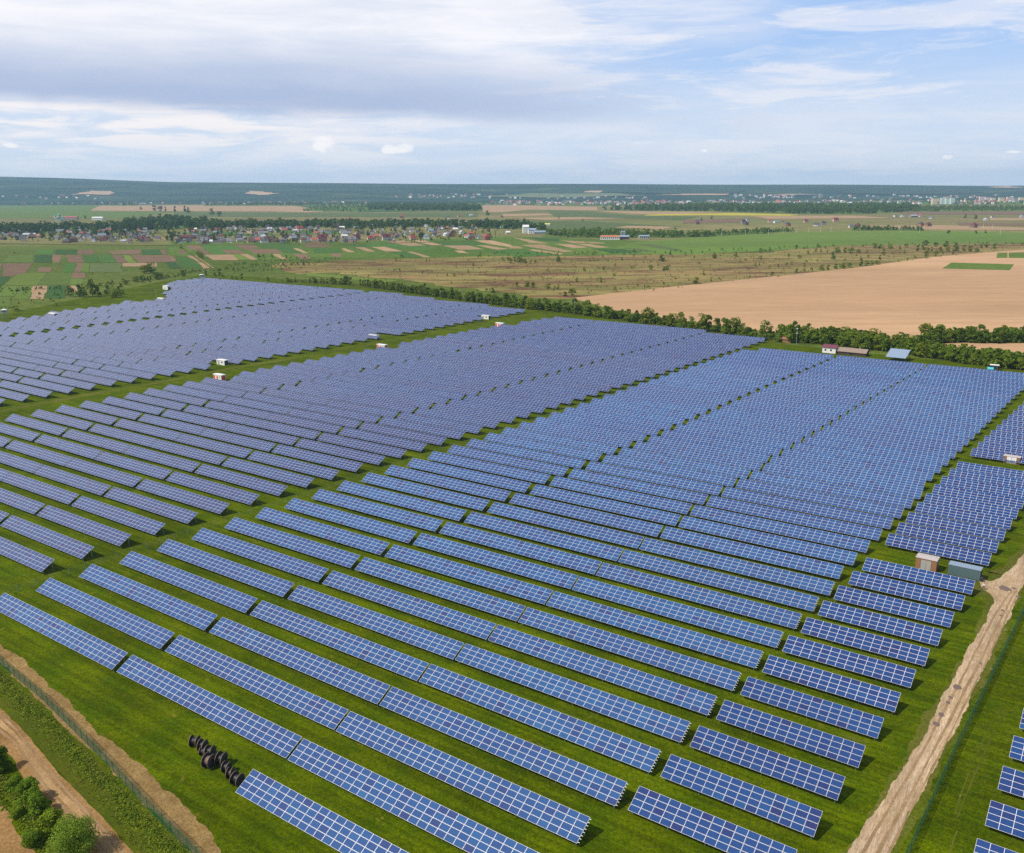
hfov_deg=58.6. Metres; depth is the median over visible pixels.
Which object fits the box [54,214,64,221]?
church
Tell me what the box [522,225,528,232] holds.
mill
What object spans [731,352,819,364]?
solar array
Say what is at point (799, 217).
field
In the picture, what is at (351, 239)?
house
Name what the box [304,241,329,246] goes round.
crop strip
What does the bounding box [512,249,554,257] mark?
crop strip
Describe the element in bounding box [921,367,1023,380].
solar array
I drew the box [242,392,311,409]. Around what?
solar array
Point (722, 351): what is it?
solar array
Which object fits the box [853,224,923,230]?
woodland
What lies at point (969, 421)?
solar array
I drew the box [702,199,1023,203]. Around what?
woodland
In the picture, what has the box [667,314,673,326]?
hedge tree
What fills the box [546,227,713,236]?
woodland
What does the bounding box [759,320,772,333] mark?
hedge tree
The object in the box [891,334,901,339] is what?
hedge tree
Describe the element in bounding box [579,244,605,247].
crop strip
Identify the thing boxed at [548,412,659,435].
solar array
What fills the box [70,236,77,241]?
house
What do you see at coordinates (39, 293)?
tussocks
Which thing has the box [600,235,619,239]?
barn
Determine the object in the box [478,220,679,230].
field
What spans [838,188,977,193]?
hill wood
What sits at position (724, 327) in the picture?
hedge tree
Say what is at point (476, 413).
solar array
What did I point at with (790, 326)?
hedge tree
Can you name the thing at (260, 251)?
crop strip
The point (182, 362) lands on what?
solar array
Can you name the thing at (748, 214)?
field
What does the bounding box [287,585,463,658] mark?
solar array
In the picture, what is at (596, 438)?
solar array
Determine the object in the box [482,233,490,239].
house
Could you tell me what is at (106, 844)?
wheel rut
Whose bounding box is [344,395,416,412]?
solar array
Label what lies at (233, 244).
lane
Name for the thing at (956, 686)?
damp patch
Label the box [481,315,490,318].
transformer kiosk
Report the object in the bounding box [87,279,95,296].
shrub
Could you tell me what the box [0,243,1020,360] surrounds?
meadow
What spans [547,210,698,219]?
field
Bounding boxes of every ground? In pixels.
[0,200,1023,250]
[0,805,35,852]
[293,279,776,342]
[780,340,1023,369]
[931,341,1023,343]
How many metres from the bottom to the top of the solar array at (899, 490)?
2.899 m
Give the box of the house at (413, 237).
[409,235,416,239]
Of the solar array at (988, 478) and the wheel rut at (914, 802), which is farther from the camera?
the solar array at (988, 478)
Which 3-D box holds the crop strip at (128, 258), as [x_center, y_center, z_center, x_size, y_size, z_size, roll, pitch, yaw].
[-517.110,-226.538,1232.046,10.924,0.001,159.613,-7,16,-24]
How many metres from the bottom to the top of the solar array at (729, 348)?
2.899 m
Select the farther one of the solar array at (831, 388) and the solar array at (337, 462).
the solar array at (831, 388)
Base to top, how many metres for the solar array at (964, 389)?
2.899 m
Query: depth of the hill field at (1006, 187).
9276.27 m
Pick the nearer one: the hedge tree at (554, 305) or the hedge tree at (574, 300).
the hedge tree at (574, 300)
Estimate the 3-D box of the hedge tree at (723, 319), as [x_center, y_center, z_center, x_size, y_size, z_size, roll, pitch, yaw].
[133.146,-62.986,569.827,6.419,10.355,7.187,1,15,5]
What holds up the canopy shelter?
on the farm grass at (150, 731)
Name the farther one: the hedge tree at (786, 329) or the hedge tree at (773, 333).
the hedge tree at (773, 333)
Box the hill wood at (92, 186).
[51,184,127,187]
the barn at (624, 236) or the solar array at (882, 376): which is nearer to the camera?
the solar array at (882, 376)
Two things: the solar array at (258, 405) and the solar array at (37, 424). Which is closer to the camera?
the solar array at (37, 424)
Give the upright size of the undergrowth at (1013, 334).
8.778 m
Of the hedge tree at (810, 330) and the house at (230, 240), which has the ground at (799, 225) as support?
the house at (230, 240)
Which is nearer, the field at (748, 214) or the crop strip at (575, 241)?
the crop strip at (575, 241)
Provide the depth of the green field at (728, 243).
1562.61 m
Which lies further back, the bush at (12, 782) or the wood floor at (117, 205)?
the wood floor at (117, 205)
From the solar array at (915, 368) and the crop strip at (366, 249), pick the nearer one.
the solar array at (915, 368)
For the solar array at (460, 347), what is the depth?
523.65 m
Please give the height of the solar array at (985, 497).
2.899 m
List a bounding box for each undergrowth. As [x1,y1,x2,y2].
[386,282,771,340]
[775,323,1023,368]
[927,326,1023,342]
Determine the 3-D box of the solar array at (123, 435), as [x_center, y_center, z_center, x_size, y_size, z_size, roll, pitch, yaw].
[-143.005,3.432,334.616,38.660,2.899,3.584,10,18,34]
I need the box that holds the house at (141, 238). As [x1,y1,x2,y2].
[139,236,146,241]
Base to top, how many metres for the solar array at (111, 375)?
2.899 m
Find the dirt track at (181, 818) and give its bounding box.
[0,644,220,852]
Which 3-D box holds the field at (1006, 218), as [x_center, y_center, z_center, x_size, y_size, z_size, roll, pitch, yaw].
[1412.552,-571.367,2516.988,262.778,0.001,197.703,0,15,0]
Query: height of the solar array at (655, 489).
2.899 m
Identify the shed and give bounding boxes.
[781,337,791,342]
[837,347,869,356]
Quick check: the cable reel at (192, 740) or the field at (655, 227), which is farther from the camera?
the field at (655, 227)
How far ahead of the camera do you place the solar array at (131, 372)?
450.76 m
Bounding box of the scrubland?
[271,244,1023,298]
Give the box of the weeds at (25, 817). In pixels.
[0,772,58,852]
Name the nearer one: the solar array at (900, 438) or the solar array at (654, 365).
the solar array at (900, 438)
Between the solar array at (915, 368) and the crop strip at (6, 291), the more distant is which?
the crop strip at (6, 291)
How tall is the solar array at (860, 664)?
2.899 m
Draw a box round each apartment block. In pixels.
[931,198,938,203]
[945,198,949,203]
[998,197,1004,201]
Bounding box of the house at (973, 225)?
[970,223,977,227]
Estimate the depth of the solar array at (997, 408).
378.12 m
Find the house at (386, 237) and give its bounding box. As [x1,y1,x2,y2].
[382,234,390,240]
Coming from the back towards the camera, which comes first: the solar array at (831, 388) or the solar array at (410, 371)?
the solar array at (410, 371)
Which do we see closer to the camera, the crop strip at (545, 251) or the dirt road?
the dirt road
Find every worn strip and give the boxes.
[950,831,957,852]
[954,706,1001,813]
[957,710,1005,816]
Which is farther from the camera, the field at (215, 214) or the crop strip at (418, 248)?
the field at (215, 214)
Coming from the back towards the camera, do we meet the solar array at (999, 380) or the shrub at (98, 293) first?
the shrub at (98, 293)
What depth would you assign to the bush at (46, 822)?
128.59 m
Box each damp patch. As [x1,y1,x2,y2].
[953,684,961,689]
[999,585,1010,591]
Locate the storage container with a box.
[948,560,982,580]
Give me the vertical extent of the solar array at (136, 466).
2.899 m
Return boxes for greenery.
[0,229,156,241]
[175,221,508,242]
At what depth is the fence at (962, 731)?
149.94 m
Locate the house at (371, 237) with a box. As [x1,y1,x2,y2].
[366,235,373,240]
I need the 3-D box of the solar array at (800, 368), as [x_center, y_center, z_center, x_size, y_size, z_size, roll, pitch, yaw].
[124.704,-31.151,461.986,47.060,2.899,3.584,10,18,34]
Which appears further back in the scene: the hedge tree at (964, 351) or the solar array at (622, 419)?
the hedge tree at (964, 351)
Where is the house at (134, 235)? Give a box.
[131,233,137,238]
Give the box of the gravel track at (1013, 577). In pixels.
[848,554,1023,852]
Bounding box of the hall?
[92,217,103,219]
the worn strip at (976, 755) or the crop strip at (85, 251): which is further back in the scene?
the crop strip at (85, 251)
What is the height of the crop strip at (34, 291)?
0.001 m
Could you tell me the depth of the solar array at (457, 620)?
195.86 m
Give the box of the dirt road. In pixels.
[0,709,132,852]
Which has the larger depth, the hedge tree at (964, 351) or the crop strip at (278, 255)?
the crop strip at (278, 255)
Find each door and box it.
[920,560,925,569]
[925,561,930,570]
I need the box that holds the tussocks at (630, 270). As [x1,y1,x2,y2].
[306,245,1013,296]
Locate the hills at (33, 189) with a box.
[0,177,1023,204]
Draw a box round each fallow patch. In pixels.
[943,263,1013,269]
[996,252,1006,257]
[1009,252,1023,257]
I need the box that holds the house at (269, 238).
[264,236,272,241]
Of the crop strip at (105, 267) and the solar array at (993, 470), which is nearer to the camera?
the solar array at (993, 470)
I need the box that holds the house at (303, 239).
[300,237,306,242]
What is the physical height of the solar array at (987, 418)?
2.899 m
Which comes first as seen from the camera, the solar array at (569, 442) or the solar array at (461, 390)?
the solar array at (569, 442)
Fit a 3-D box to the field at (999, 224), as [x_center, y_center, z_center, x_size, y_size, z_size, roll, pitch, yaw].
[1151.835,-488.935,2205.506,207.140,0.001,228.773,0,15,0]
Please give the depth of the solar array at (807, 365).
469.08 m
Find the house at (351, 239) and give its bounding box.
[348,236,356,242]
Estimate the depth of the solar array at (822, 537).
238.66 m
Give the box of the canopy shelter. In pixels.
[886,348,910,358]
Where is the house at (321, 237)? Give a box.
[317,234,326,240]
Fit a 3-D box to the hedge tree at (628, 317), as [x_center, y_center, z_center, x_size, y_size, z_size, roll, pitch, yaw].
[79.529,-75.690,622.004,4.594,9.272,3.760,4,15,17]
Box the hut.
[822,344,839,353]
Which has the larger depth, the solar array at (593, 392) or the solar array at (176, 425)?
the solar array at (593, 392)
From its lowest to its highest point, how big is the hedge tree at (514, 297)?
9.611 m
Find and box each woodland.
[0,201,136,204]
[0,223,51,234]
[1,220,154,230]
[122,213,208,229]
[140,200,358,203]
[194,218,357,227]
[206,201,477,205]
[303,204,368,210]
[342,218,547,229]
[366,202,481,210]
[479,200,699,205]
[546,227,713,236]
[602,201,919,213]
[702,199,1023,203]
[711,226,793,234]
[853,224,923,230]
[899,204,1023,211]
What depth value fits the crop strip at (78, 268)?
1092.67 m
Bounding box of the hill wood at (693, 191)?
[608,189,742,193]
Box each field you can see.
[0,205,168,217]
[71,191,113,194]
[91,205,321,211]
[167,236,642,259]
[172,212,477,216]
[187,232,276,235]
[245,191,277,194]
[284,230,340,233]
[303,206,482,211]
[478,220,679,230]
[479,193,645,197]
[482,205,596,211]
[502,213,550,215]
[519,217,612,219]
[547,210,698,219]
[576,249,1023,352]
[600,231,1023,254]
[602,211,710,213]
[615,226,669,228]
[648,213,793,215]
[666,194,727,194]
[683,219,748,222]
[754,216,885,218]
[768,194,817,194]
[858,225,1023,229]
[899,211,1023,214]
[956,222,1023,225]
[990,218,1023,219]
[993,186,1022,187]
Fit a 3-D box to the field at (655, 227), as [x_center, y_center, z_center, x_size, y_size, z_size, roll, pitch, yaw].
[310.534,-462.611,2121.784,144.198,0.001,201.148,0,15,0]
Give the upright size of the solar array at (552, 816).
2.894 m
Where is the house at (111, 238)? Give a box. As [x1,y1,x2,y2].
[108,236,114,241]
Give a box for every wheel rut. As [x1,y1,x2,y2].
[0,714,123,852]
[0,719,116,852]
[0,729,105,852]
[860,590,1011,852]
[876,590,1016,852]
[887,590,1019,852]
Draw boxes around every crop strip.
[0,276,9,284]
[0,286,19,295]
[0,297,11,307]
[2,263,32,275]
[3,255,33,261]
[5,273,46,284]
[15,286,32,298]
[30,286,46,298]
[34,255,51,261]
[35,250,53,253]
[37,273,72,284]
[38,267,50,271]
[44,285,65,297]
[52,255,61,261]
[55,249,76,253]
[63,263,76,271]
[66,255,83,261]
[69,278,83,284]
[71,273,85,277]
[74,263,82,271]
[78,250,92,253]
[80,263,89,271]
[83,255,98,261]
[89,263,121,271]
[98,255,115,261]
[108,249,140,253]
[112,255,127,262]
[122,263,156,266]
[123,255,135,262]
[131,255,170,261]
[141,249,160,254]
[166,262,182,267]
[176,257,201,267]
[186,245,202,248]
[188,255,202,261]
[194,250,210,253]
[198,262,213,267]
[202,244,239,253]
[206,255,237,259]
[222,250,244,253]
[233,254,248,259]
[236,245,260,248]
[241,254,256,259]
[245,249,282,253]
[254,243,301,252]
[273,254,286,258]
[294,254,310,258]
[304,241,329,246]
[306,273,397,282]
[313,248,340,252]
[331,253,340,256]
[347,244,369,246]
[355,247,373,251]
[365,242,431,250]
[373,247,399,250]
[387,240,421,245]
[391,252,420,257]
[410,252,428,256]
[412,240,440,244]
[430,240,484,244]
[443,245,480,249]
[474,240,511,246]
[477,245,506,249]
[487,250,511,253]
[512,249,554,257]
[513,237,549,243]
[523,244,572,251]
[528,237,558,240]
[531,249,562,254]
[558,244,586,247]
[561,240,586,242]
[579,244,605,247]
[595,249,642,253]
[626,248,653,251]
[639,244,682,250]
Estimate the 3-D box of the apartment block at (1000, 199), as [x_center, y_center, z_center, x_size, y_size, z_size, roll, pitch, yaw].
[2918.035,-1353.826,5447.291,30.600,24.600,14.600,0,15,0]
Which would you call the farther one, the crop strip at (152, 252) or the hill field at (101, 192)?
the hill field at (101, 192)
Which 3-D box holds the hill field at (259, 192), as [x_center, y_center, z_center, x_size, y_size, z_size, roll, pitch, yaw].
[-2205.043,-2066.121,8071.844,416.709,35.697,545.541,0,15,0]
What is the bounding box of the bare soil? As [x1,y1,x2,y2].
[842,734,867,742]
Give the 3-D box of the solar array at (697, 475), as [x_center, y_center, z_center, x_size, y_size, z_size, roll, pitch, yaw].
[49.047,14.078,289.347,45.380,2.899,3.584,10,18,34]
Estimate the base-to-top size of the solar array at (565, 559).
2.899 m
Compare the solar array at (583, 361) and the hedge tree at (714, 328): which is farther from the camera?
the hedge tree at (714, 328)
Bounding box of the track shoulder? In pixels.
[838,544,1023,852]
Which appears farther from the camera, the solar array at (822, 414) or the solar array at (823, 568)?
the solar array at (822, 414)
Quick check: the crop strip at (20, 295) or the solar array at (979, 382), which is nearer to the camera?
the solar array at (979, 382)
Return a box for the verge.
[0,668,187,852]
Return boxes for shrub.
[65,285,74,295]
[78,286,87,296]
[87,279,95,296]
[94,286,101,295]
[103,285,109,293]
[110,288,121,297]
[138,265,148,272]
[146,263,156,271]
[152,272,160,278]
[516,255,524,262]
[568,288,575,295]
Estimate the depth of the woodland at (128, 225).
2159.72 m
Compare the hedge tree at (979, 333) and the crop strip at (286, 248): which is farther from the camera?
the crop strip at (286, 248)
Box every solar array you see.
[0,380,52,398]
[0,423,38,442]
[0,451,42,472]
[0,488,44,515]
[0,515,93,560]
[0,537,54,573]
[0,593,126,671]
[2,472,78,505]
[5,414,66,434]
[5,440,72,467]
[19,377,73,392]
[30,409,92,431]
[34,434,101,459]
[34,465,110,494]
[36,578,173,650]
[37,505,130,545]
[40,374,95,390]
[55,405,117,425]
[60,370,116,386]
[62,429,129,452]
[65,458,141,486]
[71,496,164,536]
[79,400,141,420]
[79,564,216,631]
[80,368,136,383]
[88,424,156,447]
[95,451,171,478]
[100,365,155,379]
[102,396,164,415]
[104,487,197,525]
[114,419,181,439]
[116,655,301,759]
[119,362,174,376]
[120,551,257,614]
[123,445,199,473]
[124,392,186,410]
[136,479,228,513]
[137,359,192,373]
[138,414,205,436]
[143,388,206,405]
[149,439,226,465]
[154,356,209,369]
[157,539,293,598]
[161,409,228,430]
[163,384,227,400]
[165,635,347,731]
[166,471,258,504]
[175,434,251,457]
[182,381,246,396]
[183,405,250,424]
[188,351,242,363]
[192,528,327,583]
[194,464,286,497]
[200,377,263,393]
[200,428,275,451]
[203,349,258,361]
[204,400,271,418]
[209,617,389,706]
[219,346,272,358]
[222,396,291,413]
[222,423,298,446]
[222,457,313,488]
[224,517,359,569]
[230,376,281,388]
[233,344,287,356]
[236,769,407,852]
[238,371,298,385]
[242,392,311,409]
[245,418,320,440]
[247,451,338,479]
[250,600,428,682]
[254,368,314,381]
[256,507,388,556]
[261,388,329,404]
[267,413,341,434]
[271,365,331,377]
[272,444,362,471]
[279,384,347,400]
[284,498,416,544]
[286,408,361,427]
[287,362,346,374]
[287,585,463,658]
[288,739,538,852]
[295,438,385,466]
[297,381,364,396]
[303,359,362,371]
[306,404,380,422]
[312,377,378,391]
[312,489,442,530]
[317,433,406,459]
[319,357,377,368]
[322,571,495,641]
[325,399,398,418]
[328,374,394,388]
[334,354,392,365]
[336,711,590,844]
[337,481,466,520]
[339,427,426,451]
[344,370,409,384]
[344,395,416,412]
[348,351,405,362]
[355,557,525,622]
[358,422,445,446]
[361,391,433,408]
[362,349,419,359]
[362,368,426,381]
[362,472,488,510]
[374,387,449,403]
[376,347,433,356]
[377,365,441,377]
[378,417,464,440]
[380,687,626,807]
[384,465,510,500]
[385,545,552,603]
[391,362,455,374]
[391,383,464,399]
[396,412,482,434]
[398,342,458,351]
[405,359,468,370]
[407,380,479,395]
[407,458,530,493]
[411,340,469,350]
[413,533,577,590]
[414,407,499,429]
[419,356,481,367]
[419,664,661,774]
[423,338,481,346]
[424,377,493,390]
[427,451,549,483]
[431,354,494,364]
[432,403,515,422]
[439,373,507,387]
[439,522,601,576]
[444,351,506,361]
[447,399,530,419]
[447,445,568,476]
[453,370,520,383]
[455,643,690,743]
[459,349,517,359]
[464,395,545,414]
[464,512,622,560]
[466,367,533,380]
[466,439,585,468]
[470,347,529,356]
[479,391,559,407]
[480,364,546,377]
[482,344,540,353]
[484,433,601,461]
[487,502,643,550]
[488,625,716,717]
[493,342,550,351]
[493,361,558,373]
[493,387,573,405]
[501,427,617,454]
[505,358,570,369]
[507,383,586,399]
[509,493,662,536]
[516,356,581,367]
[517,422,632,447]
[518,607,740,692]
[521,380,599,396]
[528,353,592,364]
[530,484,680,527]
[533,417,646,441]
[534,376,611,391]
[539,351,602,361]
[546,591,763,669]
[547,373,622,387]
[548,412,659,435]
[550,476,691,513]
[559,370,634,384]
[563,407,672,429]
[568,468,707,504]
[570,343,631,353]
[570,367,645,381]
[572,576,782,649]
[577,402,684,424]
[581,364,656,376]
[585,461,722,496]
[589,339,649,348]
[590,398,696,418]
[592,361,666,373]
[596,562,800,630]
[602,454,736,486]
[603,358,675,370]
[603,394,707,413]
[613,355,685,367]
[614,390,717,408]
[618,448,750,478]
[618,549,819,610]
[623,352,694,364]
[626,386,728,404]
[628,786,796,852]
[633,441,763,470]
[637,382,738,400]
[639,538,834,595]
[642,348,711,358]
[647,435,770,463]
[648,379,747,395]
[651,345,719,356]
[658,375,756,391]
[660,343,727,353]
[660,429,781,455]
[660,526,843,580]
[660,754,822,838]
[669,341,735,350]
[669,372,765,388]
[674,424,792,448]
[677,338,743,348]
[678,369,773,384]
[678,516,857,564]
[685,336,750,347]
[686,419,802,442]
[688,366,782,380]
[690,505,870,552]
[690,725,844,801]
[692,334,757,345]
[697,363,790,377]
[698,414,812,435]
[700,332,764,341]
[706,360,798,373]
[706,496,882,541]
[709,409,821,430]
[715,357,805,370]
[716,700,865,769]
[720,404,830,424]
[721,487,893,528]
[723,354,812,367]
[730,400,839,419]
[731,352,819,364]
[736,478,903,520]
[739,349,826,361]
[740,396,847,414]
[740,676,883,740]
[749,471,914,509]
[750,391,855,409]
[758,348,833,358]
[759,387,862,405]
[762,463,923,498]
[762,655,900,713]
[768,384,869,400]
[769,455,925,488]
[777,380,877,396]
[781,448,934,482]
[782,635,915,689]
[785,377,883,392]
[792,442,942,474]
[793,373,890,388]
[800,370,896,384]
[801,617,929,667]
[803,436,949,466]
[808,367,902,381]
[813,430,956,459]
[816,364,909,377]
[818,601,942,647]
[822,425,963,452]
[823,361,914,374]
[829,358,920,371]
[831,419,969,446]
[834,585,953,628]
[836,355,925,368]
[840,414,975,438]
[848,409,980,434]
[848,571,964,611]
[856,405,986,427]
[862,557,974,594]
[864,400,991,423]
[871,396,996,418]
[878,392,1001,413]
[885,388,1006,407]
[885,533,991,566]
[892,384,1011,402]
[896,522,998,554]
[898,380,1015,399]
[904,377,1020,394]
[906,512,1005,540]
[910,374,1023,390]
[915,502,1012,531]
[916,370,1023,384]
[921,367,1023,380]
[923,493,1018,518]
[927,364,1023,376]
[932,484,1023,508]
[940,476,1023,498]
[948,468,1023,488]
[956,461,1023,479]
[970,448,1023,463]
[977,442,1023,454]
[984,436,1023,447]
[985,800,1023,838]
[990,430,1023,440]
[998,766,1023,797]
[1009,736,1023,761]
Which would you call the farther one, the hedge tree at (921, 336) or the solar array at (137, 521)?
the hedge tree at (921, 336)
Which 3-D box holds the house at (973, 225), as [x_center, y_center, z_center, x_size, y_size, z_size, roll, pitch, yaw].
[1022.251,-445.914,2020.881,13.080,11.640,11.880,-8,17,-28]
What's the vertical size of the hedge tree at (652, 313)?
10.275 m
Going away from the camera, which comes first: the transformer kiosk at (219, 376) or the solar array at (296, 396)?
the solar array at (296, 396)
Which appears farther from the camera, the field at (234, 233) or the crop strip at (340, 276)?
the field at (234, 233)
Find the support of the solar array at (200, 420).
on the farm grass at (150, 731)
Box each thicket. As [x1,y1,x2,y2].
[0,269,197,291]
[477,241,1023,256]
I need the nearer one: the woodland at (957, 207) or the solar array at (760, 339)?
the solar array at (760, 339)
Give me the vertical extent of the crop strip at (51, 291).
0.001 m
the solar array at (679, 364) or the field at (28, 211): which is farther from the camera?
the field at (28, 211)
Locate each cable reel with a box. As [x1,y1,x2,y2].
[188,735,200,746]
[196,738,208,750]
[198,747,204,754]
[201,752,215,768]
[204,744,215,754]
[214,751,227,765]
[221,760,231,771]
[225,767,234,778]
[229,770,244,786]
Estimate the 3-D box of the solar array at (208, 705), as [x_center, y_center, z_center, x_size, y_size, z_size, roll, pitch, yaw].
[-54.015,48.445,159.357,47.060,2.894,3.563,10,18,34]
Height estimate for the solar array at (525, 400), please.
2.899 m
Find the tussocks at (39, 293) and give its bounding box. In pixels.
[0,255,339,307]
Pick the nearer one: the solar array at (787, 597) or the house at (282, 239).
the solar array at (787, 597)
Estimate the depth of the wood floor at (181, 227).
2208.19 m
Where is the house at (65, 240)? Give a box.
[62,239,70,242]
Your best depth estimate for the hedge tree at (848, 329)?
534.27 m
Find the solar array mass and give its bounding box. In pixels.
[0,277,1023,852]
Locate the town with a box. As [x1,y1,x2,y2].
[2,193,1023,204]
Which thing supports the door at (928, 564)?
in the transformer kiosk at (928, 562)
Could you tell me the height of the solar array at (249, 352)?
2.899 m
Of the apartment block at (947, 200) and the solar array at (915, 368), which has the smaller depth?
the solar array at (915, 368)
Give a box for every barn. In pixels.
[533,230,546,233]
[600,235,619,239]
[620,235,628,238]
[638,235,649,238]
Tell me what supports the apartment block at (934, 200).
on the ground at (799, 225)
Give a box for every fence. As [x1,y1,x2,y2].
[0,658,195,850]
[906,609,1023,852]
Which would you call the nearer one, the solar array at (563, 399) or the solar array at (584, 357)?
the solar array at (563, 399)
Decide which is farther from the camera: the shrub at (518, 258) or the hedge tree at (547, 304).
the shrub at (518, 258)
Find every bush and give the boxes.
[0,745,12,771]
[4,774,22,792]
[10,801,25,818]
[14,776,43,804]
[20,829,41,848]
[26,790,51,815]
[33,807,64,840]
[45,811,101,852]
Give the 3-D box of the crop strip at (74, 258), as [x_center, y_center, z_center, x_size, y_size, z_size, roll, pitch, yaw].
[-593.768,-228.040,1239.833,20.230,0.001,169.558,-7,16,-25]
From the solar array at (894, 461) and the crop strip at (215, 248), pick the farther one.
the crop strip at (215, 248)
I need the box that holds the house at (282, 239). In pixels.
[280,237,285,242]
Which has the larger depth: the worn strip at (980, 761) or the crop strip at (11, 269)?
the crop strip at (11, 269)
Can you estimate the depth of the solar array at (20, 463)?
300.42 m
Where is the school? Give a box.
[52,216,78,219]
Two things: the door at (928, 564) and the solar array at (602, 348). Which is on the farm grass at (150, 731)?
the solar array at (602, 348)
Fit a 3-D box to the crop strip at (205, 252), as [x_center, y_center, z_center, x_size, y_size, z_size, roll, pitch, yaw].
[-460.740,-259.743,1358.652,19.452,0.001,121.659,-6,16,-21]
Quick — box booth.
[990,364,998,370]
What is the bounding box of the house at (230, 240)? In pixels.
[227,238,233,242]
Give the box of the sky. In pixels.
[0,0,1023,185]
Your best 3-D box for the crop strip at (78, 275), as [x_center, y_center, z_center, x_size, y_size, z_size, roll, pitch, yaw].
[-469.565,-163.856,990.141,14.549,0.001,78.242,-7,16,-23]
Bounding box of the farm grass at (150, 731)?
[0,275,1023,852]
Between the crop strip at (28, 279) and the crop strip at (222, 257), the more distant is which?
the crop strip at (222, 257)
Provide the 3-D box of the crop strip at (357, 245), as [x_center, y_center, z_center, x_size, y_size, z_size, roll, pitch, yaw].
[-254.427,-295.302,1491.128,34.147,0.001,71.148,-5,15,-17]
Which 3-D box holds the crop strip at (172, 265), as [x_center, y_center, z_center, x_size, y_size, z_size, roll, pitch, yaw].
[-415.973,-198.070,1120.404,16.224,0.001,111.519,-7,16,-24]
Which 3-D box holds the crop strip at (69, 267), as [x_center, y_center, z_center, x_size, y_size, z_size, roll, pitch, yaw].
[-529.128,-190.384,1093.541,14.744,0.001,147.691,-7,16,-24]
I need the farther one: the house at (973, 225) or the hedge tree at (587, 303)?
the house at (973, 225)
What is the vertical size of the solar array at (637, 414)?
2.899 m
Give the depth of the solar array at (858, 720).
156.59 m
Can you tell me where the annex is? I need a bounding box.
[528,228,536,233]
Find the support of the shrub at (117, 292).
on the farm grass at (150, 731)
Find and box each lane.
[0,241,469,245]
[156,231,215,270]
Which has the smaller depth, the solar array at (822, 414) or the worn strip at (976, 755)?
the worn strip at (976, 755)
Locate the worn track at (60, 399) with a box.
[0,315,528,412]
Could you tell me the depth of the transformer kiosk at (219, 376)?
437.92 m
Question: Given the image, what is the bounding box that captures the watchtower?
[1,309,7,318]
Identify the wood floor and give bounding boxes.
[98,205,137,205]
[131,221,197,229]
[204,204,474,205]
[225,225,331,227]
[305,206,370,211]
[350,224,549,230]
[369,208,480,210]
[478,202,695,205]
[540,232,703,237]
[613,207,896,213]
[700,202,1023,204]
[709,231,785,235]
[851,228,921,230]
[899,207,1023,211]
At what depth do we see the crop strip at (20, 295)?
816.66 m
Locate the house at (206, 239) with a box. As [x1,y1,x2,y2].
[200,237,208,242]
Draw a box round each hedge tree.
[418,285,423,293]
[439,287,444,297]
[475,292,482,302]
[502,292,507,305]
[509,294,517,302]
[525,297,535,308]
[535,300,541,309]
[544,299,550,309]
[551,302,556,310]
[561,302,568,312]
[570,298,576,311]
[573,302,582,313]
[583,300,593,314]
[593,303,601,316]
[604,305,610,317]
[607,308,615,317]
[625,309,631,321]
[631,312,639,320]
[641,307,651,321]
[643,308,654,322]
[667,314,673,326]
[677,312,686,324]
[678,317,686,327]
[687,320,696,328]
[694,313,708,329]
[703,315,711,327]
[710,318,719,331]
[721,317,728,333]
[722,319,734,333]
[728,322,735,333]
[730,317,741,333]
[744,327,751,335]
[758,327,766,336]
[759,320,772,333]
[767,326,775,335]
[782,325,795,336]
[785,324,794,341]
[803,327,816,341]
[818,327,829,338]
[824,335,830,343]
[843,327,851,332]
[846,331,860,340]
[850,336,859,347]
[858,335,870,349]
[864,328,881,336]
[870,336,882,349]
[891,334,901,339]
[903,334,920,349]
[914,342,926,356]
[915,323,930,338]
[915,334,926,341]
[934,324,942,335]
[943,329,954,342]
[943,346,954,357]
[945,348,955,360]
[959,349,968,362]
[962,330,967,340]
[967,353,976,363]
[974,329,984,342]
[978,324,985,331]
[997,330,1004,342]
[1016,357,1023,369]
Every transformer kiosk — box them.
[163,285,170,289]
[213,373,225,379]
[216,359,228,365]
[377,343,387,347]
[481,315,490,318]
[915,553,939,571]
[1003,454,1021,464]
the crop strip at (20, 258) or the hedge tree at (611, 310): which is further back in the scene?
the crop strip at (20, 258)
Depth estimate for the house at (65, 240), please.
1614.51 m
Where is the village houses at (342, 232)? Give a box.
[0,218,509,242]

